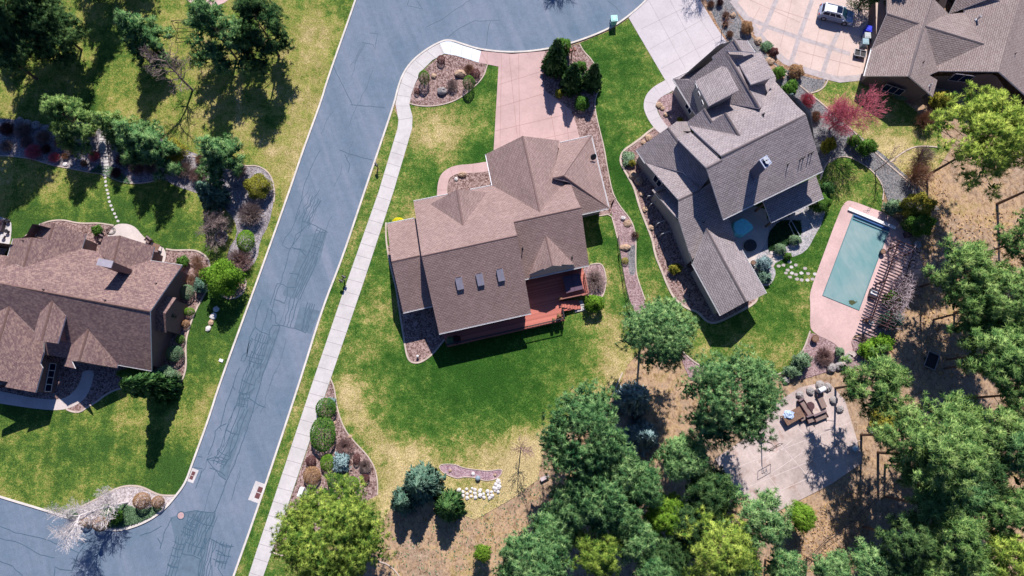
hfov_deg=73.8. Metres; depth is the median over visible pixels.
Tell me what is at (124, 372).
shrub
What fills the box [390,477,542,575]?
understory
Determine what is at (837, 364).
boulder
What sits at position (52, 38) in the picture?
pine tree
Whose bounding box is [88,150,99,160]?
bare shrub
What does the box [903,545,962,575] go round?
pine tree
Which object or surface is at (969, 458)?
pine tree
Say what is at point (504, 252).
house
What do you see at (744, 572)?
pine tree
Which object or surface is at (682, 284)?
planting bed
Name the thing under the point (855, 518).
wire fence
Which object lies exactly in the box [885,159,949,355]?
understory
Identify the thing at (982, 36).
house
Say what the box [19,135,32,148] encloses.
bare shrub
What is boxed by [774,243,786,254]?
shrub
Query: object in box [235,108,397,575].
grass verge
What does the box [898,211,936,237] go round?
shrub
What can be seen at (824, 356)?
bare shrub
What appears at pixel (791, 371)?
shrub
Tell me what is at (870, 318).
pergola
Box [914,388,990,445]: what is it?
pine tree
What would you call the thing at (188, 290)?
shrub
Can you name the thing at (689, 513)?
pine tree
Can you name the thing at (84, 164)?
bare shrub
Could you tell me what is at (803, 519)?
shrub
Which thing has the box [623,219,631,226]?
boulder
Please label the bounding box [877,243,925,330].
climbing vine
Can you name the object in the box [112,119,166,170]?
pine tree
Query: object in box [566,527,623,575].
pine tree
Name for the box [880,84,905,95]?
window
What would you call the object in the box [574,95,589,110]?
shrub
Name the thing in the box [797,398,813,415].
sofa
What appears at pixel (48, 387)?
window
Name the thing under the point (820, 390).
covered grill
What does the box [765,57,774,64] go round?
boulder
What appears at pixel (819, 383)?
boulder
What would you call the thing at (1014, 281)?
pine tree
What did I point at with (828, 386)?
boulder
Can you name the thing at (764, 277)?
shrub
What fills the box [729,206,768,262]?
patio
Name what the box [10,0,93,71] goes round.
pine tree
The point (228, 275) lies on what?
shrub
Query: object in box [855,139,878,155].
shrub
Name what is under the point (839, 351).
shrub
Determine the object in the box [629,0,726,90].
driveway
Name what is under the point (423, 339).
planting bed
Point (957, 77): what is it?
window
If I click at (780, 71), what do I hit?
shrub
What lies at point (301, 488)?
mailbox
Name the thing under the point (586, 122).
planting bed
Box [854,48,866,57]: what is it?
utility trailer
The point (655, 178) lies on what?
window
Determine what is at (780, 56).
driveway band
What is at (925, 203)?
shrub
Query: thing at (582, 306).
stair landing
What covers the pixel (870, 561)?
pine tree
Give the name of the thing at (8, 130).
bare shrub
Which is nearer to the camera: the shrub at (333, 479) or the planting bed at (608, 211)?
the shrub at (333, 479)
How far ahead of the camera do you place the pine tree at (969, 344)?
76.82 m
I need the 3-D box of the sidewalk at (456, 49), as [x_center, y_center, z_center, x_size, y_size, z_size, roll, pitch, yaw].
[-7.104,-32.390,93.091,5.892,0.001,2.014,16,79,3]
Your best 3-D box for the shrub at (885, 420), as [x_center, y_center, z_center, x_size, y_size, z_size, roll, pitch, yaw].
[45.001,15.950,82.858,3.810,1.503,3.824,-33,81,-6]
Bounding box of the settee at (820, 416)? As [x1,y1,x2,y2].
[813,410,828,422]
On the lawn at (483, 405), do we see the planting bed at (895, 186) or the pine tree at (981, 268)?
the planting bed at (895, 186)
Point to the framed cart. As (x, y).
(931, 359)
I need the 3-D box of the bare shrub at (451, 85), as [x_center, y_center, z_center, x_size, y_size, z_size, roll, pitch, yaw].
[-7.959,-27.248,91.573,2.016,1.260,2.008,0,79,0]
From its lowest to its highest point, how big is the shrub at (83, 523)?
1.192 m
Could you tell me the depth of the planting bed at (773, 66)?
92.62 m
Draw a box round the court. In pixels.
[715,381,861,513]
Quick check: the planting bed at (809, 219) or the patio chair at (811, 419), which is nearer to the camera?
the patio chair at (811, 419)
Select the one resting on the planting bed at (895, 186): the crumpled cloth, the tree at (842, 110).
the tree at (842, 110)
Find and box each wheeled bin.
[610,15,617,25]
[859,38,868,47]
[861,32,870,38]
[863,25,871,33]
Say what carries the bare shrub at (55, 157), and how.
on the planting bed at (238, 191)
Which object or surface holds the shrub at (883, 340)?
on the planting bed at (811, 348)
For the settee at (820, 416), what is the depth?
82.99 m
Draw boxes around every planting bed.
[0,118,273,271]
[0,221,208,410]
[74,487,173,528]
[216,232,225,241]
[224,280,244,297]
[274,380,376,552]
[388,245,443,361]
[410,54,485,105]
[440,464,501,479]
[448,172,490,193]
[541,44,614,203]
[583,264,604,295]
[598,203,610,214]
[611,200,645,312]
[622,129,754,321]
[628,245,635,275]
[657,93,689,127]
[680,353,702,377]
[700,0,728,41]
[706,0,939,209]
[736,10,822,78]
[751,203,824,285]
[769,64,784,79]
[795,327,890,379]
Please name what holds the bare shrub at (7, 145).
on the planting bed at (238, 191)
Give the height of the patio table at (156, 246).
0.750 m
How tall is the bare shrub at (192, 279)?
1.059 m
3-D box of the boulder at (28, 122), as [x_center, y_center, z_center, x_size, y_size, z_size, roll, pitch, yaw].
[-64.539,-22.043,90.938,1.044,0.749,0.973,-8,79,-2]
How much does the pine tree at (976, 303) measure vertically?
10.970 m
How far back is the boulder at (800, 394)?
83.63 m
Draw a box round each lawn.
[0,0,353,513]
[263,19,882,575]
[812,77,948,174]
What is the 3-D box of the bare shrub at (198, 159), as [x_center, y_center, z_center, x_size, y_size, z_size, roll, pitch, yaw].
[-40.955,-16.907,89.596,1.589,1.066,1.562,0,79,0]
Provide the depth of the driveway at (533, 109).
91.52 m
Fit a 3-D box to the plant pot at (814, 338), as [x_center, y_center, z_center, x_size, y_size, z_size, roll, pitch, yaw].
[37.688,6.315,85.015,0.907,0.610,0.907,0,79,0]
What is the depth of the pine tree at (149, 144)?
85.52 m
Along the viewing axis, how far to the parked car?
92.90 m
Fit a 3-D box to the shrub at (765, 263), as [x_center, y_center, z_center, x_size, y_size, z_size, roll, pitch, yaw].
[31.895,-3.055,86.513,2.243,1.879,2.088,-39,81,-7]
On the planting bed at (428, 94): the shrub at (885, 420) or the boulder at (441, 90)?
the boulder at (441, 90)
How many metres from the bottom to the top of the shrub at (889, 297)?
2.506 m
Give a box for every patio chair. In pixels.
[96,234,103,241]
[144,235,152,244]
[805,414,815,423]
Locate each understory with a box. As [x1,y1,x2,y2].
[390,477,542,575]
[761,486,873,575]
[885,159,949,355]
[919,210,1021,379]
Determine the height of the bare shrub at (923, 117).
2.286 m
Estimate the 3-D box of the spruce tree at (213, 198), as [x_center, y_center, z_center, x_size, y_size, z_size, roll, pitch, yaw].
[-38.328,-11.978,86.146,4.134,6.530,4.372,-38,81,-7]
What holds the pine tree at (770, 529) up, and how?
on the ground at (909, 352)
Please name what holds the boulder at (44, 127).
on the planting bed at (238, 191)
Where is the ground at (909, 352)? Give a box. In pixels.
[363,0,1023,575]
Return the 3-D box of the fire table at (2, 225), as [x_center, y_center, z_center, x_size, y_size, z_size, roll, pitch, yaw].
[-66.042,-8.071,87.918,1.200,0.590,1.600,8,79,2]
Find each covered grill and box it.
[815,386,826,393]
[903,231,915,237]
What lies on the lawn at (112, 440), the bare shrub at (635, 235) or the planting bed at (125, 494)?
the planting bed at (125, 494)
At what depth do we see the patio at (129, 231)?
88.00 m
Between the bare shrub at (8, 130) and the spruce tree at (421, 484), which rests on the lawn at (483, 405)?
the spruce tree at (421, 484)
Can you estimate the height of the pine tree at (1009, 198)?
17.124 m
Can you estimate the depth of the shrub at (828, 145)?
88.10 m
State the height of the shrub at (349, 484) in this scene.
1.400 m
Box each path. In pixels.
[0,371,93,409]
[437,162,487,195]
[644,80,675,132]
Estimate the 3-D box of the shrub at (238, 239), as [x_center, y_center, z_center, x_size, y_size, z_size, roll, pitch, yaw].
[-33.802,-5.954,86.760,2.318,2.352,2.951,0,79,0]
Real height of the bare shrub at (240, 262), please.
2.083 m
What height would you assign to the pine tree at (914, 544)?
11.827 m
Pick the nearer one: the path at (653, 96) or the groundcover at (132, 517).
the groundcover at (132, 517)
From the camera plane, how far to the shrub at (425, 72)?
90.59 m
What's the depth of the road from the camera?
86.48 m
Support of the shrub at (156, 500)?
on the planting bed at (125, 494)
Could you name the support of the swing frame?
on the lawn at (112, 440)
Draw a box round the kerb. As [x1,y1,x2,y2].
[0,0,646,575]
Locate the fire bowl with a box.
[806,402,814,409]
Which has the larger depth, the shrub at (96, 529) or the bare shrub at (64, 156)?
the bare shrub at (64, 156)
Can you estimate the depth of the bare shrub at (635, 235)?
87.63 m
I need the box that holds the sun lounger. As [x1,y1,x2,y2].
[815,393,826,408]
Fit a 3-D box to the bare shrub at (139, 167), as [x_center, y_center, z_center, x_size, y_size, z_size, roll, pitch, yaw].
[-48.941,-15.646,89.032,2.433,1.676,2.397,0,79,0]
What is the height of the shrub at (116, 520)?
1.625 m
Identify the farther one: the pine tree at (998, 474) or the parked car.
the parked car
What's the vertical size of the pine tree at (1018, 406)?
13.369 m
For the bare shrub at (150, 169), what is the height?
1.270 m
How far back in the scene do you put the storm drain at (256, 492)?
81.75 m
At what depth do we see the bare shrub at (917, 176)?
87.96 m
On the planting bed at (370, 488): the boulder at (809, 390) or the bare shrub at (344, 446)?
the bare shrub at (344, 446)
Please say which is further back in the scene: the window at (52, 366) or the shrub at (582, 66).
the shrub at (582, 66)
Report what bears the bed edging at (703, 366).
on the lawn at (483, 405)
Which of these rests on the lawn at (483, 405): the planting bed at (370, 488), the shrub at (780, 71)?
the planting bed at (370, 488)
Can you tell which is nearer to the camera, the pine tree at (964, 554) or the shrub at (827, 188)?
the pine tree at (964, 554)
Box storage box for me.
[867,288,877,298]
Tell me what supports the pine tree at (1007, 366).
on the ground at (909, 352)
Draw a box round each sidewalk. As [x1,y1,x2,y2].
[249,44,443,575]
[440,41,480,61]
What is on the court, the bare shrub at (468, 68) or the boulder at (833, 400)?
the boulder at (833, 400)
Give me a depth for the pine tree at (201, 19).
86.72 m
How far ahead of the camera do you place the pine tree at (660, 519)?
74.47 m
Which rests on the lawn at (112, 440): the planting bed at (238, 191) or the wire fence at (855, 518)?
the planting bed at (238, 191)
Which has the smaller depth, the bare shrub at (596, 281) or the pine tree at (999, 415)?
the pine tree at (999, 415)
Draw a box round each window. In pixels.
[44,384,51,391]
[45,377,53,384]
[47,370,54,377]
[48,363,55,370]
[652,175,662,186]
[685,103,691,114]
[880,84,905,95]
[947,73,974,82]
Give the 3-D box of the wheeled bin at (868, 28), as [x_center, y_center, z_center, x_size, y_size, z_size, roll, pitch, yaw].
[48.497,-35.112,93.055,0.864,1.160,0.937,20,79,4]
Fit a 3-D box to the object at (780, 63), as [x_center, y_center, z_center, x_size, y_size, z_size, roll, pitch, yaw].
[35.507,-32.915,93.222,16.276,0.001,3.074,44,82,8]
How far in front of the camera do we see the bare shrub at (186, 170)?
88.85 m
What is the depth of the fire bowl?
83.25 m
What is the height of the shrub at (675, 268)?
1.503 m
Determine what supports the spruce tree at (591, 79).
on the planting bed at (586, 122)
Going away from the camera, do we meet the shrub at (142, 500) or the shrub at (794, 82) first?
the shrub at (142, 500)
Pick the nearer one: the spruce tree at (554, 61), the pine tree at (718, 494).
the pine tree at (718, 494)
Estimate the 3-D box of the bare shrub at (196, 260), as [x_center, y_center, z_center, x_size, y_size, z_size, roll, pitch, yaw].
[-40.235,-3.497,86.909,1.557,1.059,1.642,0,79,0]
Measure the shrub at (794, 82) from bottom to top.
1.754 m
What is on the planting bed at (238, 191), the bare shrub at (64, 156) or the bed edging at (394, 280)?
the bare shrub at (64, 156)
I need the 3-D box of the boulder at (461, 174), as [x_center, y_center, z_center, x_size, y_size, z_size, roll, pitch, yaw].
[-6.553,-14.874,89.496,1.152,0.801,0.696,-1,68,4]
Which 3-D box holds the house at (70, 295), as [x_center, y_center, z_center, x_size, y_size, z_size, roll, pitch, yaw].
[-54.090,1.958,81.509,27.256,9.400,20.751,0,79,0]
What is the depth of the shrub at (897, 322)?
84.33 m
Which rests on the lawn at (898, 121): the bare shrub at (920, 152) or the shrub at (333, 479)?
the bare shrub at (920, 152)
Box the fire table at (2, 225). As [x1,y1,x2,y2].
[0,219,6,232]
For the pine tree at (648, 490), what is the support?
on the ground at (909, 352)
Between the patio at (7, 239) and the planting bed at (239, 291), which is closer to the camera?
the planting bed at (239, 291)
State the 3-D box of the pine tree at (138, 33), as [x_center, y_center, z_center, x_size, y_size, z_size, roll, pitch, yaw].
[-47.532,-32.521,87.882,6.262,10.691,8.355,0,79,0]
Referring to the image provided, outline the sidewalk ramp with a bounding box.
[465,48,475,53]
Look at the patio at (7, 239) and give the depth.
87.88 m
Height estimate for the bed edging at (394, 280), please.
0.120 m
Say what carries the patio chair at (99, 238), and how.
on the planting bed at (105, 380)
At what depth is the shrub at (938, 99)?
89.75 m
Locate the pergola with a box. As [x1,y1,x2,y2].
[862,238,920,329]
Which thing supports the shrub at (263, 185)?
on the planting bed at (238, 191)
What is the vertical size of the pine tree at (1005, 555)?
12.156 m
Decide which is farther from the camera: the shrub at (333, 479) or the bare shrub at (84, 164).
the bare shrub at (84, 164)
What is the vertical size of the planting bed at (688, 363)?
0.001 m
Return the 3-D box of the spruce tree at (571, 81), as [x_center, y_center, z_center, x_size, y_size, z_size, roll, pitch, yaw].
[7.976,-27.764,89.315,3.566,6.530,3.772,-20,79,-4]
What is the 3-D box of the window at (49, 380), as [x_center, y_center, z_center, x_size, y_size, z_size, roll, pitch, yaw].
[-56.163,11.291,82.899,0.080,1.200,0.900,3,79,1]
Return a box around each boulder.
[16,116,23,123]
[23,119,31,125]
[31,121,40,129]
[42,125,48,130]
[209,312,216,319]
[213,306,219,311]
[437,87,447,94]
[454,70,467,77]
[458,172,465,176]
[619,244,630,250]
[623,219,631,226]
[629,170,637,179]
[634,176,642,185]
[645,134,651,140]
[656,102,662,107]
[754,37,761,44]
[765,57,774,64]
[782,376,789,382]
[796,391,803,398]
[806,387,813,394]
[816,380,824,387]
[825,383,831,391]
[827,362,835,371]
[829,396,837,404]
[835,362,842,369]
[836,405,843,412]
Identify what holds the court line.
on the court
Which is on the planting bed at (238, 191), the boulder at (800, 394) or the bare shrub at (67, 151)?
the bare shrub at (67, 151)
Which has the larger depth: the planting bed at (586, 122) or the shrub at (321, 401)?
the planting bed at (586, 122)
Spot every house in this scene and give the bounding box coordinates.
[0,223,188,392]
[387,135,608,346]
[635,39,823,315]
[860,0,1023,112]
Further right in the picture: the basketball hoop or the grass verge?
the basketball hoop
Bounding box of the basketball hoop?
[759,437,782,451]
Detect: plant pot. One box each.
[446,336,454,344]
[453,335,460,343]
[811,335,818,341]
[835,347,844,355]
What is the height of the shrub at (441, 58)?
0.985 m
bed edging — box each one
[0,44,938,575]
[611,331,810,395]
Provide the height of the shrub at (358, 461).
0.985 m
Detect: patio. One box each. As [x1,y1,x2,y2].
[0,217,10,254]
[108,224,165,261]
[188,0,226,4]
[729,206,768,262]
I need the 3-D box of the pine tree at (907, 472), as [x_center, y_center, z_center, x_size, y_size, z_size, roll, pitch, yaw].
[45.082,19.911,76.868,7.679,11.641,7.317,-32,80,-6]
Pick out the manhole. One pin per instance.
(180, 515)
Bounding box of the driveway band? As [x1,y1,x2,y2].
[730,0,860,82]
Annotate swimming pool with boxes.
[822,207,895,309]
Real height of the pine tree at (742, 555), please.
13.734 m
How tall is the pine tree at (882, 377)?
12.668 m
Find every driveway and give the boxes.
[478,51,579,149]
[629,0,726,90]
[738,0,885,76]
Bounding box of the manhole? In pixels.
[177,511,184,519]
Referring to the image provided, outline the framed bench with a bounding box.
[788,220,799,239]
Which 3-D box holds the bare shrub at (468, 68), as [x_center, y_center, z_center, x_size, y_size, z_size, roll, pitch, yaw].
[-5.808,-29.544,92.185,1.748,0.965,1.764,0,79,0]
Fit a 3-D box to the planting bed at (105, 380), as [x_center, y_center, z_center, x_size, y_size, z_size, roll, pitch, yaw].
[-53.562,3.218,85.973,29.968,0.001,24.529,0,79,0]
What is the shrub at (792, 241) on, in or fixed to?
on the planting bed at (809, 219)
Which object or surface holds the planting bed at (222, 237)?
on the lawn at (112, 440)
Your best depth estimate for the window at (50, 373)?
83.04 m
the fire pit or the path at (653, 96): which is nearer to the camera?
the fire pit
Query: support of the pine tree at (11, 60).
on the lawn at (112, 440)
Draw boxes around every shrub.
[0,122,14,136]
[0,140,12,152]
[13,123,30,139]
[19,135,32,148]
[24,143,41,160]
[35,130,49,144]
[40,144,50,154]
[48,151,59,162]
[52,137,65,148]
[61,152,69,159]
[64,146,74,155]
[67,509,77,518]
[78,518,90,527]
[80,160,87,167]
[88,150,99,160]
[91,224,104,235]
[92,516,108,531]
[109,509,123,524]
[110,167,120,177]
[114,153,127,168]
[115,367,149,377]
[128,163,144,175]
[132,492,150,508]
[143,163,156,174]
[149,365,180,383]
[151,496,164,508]
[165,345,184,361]
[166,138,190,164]
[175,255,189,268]
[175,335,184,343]
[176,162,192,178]
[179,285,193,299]
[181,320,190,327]
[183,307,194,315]
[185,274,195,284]
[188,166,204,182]
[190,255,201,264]
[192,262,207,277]
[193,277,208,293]
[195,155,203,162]
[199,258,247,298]
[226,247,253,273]
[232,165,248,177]
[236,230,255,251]
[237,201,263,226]
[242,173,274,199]
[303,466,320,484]
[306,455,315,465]
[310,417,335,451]
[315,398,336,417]
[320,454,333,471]
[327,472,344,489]
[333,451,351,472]
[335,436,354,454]
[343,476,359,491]
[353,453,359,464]
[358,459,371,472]
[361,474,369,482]
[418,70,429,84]
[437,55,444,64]
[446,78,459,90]
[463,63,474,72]
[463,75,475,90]
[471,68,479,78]
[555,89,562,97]
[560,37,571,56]
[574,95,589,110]
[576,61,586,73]
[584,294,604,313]
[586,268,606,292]
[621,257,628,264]
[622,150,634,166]
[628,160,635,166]
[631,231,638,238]
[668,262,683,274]
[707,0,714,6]
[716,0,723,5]
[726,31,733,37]
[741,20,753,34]
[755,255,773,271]
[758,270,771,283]
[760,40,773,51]
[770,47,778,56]
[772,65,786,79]
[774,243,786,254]
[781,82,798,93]
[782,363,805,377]
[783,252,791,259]
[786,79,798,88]
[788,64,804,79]
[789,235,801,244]
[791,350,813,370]
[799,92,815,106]
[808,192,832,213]
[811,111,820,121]
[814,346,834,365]
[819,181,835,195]
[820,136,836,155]
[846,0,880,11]
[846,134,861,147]
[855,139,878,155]
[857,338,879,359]
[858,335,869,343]
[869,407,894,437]
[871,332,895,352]
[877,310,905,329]
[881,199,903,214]
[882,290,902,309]
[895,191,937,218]
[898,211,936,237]
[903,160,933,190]
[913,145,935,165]
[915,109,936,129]
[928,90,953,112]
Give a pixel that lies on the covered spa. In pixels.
(741, 227)
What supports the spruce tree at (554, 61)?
on the planting bed at (586, 122)
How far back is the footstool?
82.97 m
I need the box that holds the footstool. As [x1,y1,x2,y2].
[799,413,807,421]
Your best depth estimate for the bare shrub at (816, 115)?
90.46 m
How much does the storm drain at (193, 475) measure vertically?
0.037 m
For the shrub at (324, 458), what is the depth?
81.45 m
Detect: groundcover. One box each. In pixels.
[89,164,130,183]
[100,504,161,528]
[768,220,801,250]
[768,220,801,250]
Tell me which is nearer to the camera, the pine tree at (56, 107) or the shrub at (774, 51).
the pine tree at (56, 107)
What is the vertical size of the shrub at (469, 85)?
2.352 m
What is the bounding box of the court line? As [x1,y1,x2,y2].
[731,422,860,501]
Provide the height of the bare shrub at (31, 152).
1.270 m
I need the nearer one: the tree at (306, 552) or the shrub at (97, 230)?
the tree at (306, 552)
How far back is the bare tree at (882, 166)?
86.75 m
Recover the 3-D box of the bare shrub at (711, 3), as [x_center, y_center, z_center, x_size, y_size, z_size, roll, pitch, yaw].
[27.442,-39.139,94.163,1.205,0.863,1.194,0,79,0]
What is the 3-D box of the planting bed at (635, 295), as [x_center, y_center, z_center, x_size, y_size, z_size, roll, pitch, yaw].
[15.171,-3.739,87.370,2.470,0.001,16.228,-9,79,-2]
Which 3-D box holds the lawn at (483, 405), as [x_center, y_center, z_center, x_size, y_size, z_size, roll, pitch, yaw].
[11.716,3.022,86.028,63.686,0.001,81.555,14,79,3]
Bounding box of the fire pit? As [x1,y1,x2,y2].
[744,239,756,250]
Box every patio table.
[152,243,161,251]
[780,407,804,425]
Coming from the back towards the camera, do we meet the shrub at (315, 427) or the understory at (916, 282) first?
the understory at (916, 282)
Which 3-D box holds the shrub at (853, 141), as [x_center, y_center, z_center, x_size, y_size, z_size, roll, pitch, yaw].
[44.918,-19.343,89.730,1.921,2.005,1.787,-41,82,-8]
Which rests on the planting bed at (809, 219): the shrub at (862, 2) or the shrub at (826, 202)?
the shrub at (826, 202)
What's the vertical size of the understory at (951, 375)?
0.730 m
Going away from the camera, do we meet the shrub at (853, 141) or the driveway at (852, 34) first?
the shrub at (853, 141)
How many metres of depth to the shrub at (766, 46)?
92.81 m
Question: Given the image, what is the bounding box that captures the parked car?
[817,2,854,25]
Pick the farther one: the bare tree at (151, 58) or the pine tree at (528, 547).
the bare tree at (151, 58)
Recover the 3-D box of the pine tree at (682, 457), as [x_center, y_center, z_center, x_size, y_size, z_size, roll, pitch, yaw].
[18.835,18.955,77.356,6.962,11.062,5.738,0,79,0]
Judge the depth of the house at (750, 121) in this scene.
83.21 m
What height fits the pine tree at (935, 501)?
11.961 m
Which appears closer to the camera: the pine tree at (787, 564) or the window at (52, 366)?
the pine tree at (787, 564)
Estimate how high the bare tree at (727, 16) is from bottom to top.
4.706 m
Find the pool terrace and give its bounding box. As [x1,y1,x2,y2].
[810,201,911,353]
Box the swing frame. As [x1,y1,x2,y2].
[171,19,197,35]
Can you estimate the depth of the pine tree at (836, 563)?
72.97 m
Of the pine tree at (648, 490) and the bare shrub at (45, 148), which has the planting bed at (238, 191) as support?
the bare shrub at (45, 148)
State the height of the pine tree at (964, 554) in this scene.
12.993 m
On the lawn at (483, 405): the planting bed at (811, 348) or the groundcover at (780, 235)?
the planting bed at (811, 348)
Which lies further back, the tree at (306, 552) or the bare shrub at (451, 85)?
the bare shrub at (451, 85)
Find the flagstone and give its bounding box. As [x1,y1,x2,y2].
[846,351,856,356]
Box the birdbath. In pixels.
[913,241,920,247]
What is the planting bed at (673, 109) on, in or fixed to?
on the lawn at (483, 405)
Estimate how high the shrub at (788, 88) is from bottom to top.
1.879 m
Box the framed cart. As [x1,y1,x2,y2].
[923,351,939,370]
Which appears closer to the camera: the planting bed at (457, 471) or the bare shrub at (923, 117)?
the planting bed at (457, 471)
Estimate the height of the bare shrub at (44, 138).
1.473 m
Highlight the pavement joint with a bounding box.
[249,1,856,575]
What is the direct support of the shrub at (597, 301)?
on the lawn at (483, 405)
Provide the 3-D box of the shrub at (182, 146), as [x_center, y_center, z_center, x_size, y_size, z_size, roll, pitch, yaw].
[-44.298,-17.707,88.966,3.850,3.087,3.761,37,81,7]
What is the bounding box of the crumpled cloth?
[782,410,794,418]
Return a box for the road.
[0,0,643,575]
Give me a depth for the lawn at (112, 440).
89.22 m
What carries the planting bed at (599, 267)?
on the lawn at (483, 405)
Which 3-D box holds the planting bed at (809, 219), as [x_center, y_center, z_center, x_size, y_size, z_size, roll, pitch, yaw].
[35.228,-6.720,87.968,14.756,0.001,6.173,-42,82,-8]
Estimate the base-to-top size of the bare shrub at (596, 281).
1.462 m
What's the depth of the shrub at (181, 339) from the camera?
84.65 m
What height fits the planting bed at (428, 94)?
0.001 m
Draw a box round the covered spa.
[731,218,752,237]
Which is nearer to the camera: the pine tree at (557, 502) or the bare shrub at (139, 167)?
the pine tree at (557, 502)
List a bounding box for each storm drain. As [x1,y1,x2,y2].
[187,468,198,482]
[248,481,263,502]
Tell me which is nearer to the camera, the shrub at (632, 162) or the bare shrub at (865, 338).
the bare shrub at (865, 338)
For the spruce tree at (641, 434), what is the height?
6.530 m
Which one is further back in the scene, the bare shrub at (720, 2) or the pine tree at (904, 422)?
the bare shrub at (720, 2)
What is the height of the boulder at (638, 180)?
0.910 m
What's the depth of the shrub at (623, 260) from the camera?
86.92 m
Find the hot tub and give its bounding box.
[562,273,582,293]
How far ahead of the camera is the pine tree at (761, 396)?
70.78 m
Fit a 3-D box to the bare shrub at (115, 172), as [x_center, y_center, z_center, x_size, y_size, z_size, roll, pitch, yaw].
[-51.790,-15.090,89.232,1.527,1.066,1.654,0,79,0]
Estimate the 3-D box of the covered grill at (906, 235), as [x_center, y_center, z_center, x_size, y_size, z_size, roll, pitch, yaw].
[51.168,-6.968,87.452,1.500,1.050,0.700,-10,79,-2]
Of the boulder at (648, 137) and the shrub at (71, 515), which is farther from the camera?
the boulder at (648, 137)
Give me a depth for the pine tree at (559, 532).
72.42 m
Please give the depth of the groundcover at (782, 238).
87.93 m
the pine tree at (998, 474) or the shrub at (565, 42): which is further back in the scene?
the shrub at (565, 42)
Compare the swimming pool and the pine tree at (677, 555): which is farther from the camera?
the swimming pool
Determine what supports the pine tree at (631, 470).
on the ground at (909, 352)
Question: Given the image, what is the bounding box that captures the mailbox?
[297,486,304,496]
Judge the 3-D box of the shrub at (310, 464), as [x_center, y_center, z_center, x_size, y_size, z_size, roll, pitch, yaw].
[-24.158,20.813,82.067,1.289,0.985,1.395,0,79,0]
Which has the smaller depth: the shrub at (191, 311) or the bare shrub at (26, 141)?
the shrub at (191, 311)
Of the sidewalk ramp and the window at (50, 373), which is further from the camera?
the sidewalk ramp
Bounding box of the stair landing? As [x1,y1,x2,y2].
[575,300,584,311]
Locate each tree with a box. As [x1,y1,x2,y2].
[0,0,70,56]
[0,1,77,67]
[0,3,37,80]
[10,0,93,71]
[39,93,101,158]
[42,486,127,553]
[90,109,138,152]
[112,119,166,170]
[113,8,176,73]
[118,370,183,405]
[131,128,185,182]
[138,35,193,95]
[182,0,257,77]
[194,132,247,191]
[194,180,231,213]
[195,209,231,250]
[231,0,295,75]
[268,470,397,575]
[390,486,419,517]
[402,460,445,506]
[432,487,467,523]
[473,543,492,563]
[490,524,574,575]
[510,436,534,459]
[526,502,585,555]
[535,377,631,482]
[541,37,568,78]
[545,482,592,528]
[559,62,583,97]
[560,463,634,539]
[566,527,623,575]
[581,62,602,94]
[594,441,645,494]
[608,494,644,537]
[611,379,650,417]
[613,514,659,567]
[614,294,699,374]
[621,415,660,456]
[626,459,665,511]
[632,546,682,575]
[643,491,687,540]
[652,431,716,483]
[655,534,694,575]
[670,498,725,559]
[674,341,787,454]
[675,506,762,575]
[681,465,740,520]
[720,7,736,30]
[720,484,794,555]
[720,543,764,575]
[764,545,807,575]
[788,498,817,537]
[805,548,852,575]
[819,81,890,140]
[834,343,914,419]
[847,536,897,575]
[860,401,940,472]
[862,512,941,573]
[874,142,909,173]
[877,411,995,500]
[882,555,916,575]
[884,450,959,496]
[884,479,964,532]
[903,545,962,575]
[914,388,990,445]
[917,500,994,574]
[919,473,999,517]
[920,232,1006,301]
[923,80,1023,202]
[933,277,1010,335]
[943,321,1023,402]
[946,318,1023,384]
[953,258,1023,333]
[955,528,1023,575]
[956,544,1000,575]
[960,449,1013,501]
[961,392,1023,463]
[963,378,1023,419]
[968,315,1022,348]
[970,488,1023,542]
[988,413,1023,479]
[989,207,1023,267]
[996,191,1023,204]
[1005,476,1023,533]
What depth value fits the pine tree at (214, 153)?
85.03 m
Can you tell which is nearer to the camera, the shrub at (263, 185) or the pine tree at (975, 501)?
the pine tree at (975, 501)
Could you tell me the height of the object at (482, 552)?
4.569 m
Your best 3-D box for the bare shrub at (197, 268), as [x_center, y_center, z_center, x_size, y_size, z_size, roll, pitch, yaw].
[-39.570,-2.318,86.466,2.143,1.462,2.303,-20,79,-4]
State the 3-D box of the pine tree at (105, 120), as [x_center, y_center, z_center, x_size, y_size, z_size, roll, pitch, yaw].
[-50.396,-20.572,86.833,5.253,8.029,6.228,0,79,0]
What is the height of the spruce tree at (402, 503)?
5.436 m
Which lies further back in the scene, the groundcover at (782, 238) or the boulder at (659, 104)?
the boulder at (659, 104)
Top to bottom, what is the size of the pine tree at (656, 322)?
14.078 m
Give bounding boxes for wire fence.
[617,237,629,307]
[804,472,896,560]
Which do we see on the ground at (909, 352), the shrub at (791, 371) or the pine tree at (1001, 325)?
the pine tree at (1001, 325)
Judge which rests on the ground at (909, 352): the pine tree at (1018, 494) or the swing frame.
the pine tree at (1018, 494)
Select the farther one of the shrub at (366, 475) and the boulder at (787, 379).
the boulder at (787, 379)
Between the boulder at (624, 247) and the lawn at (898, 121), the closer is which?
the boulder at (624, 247)

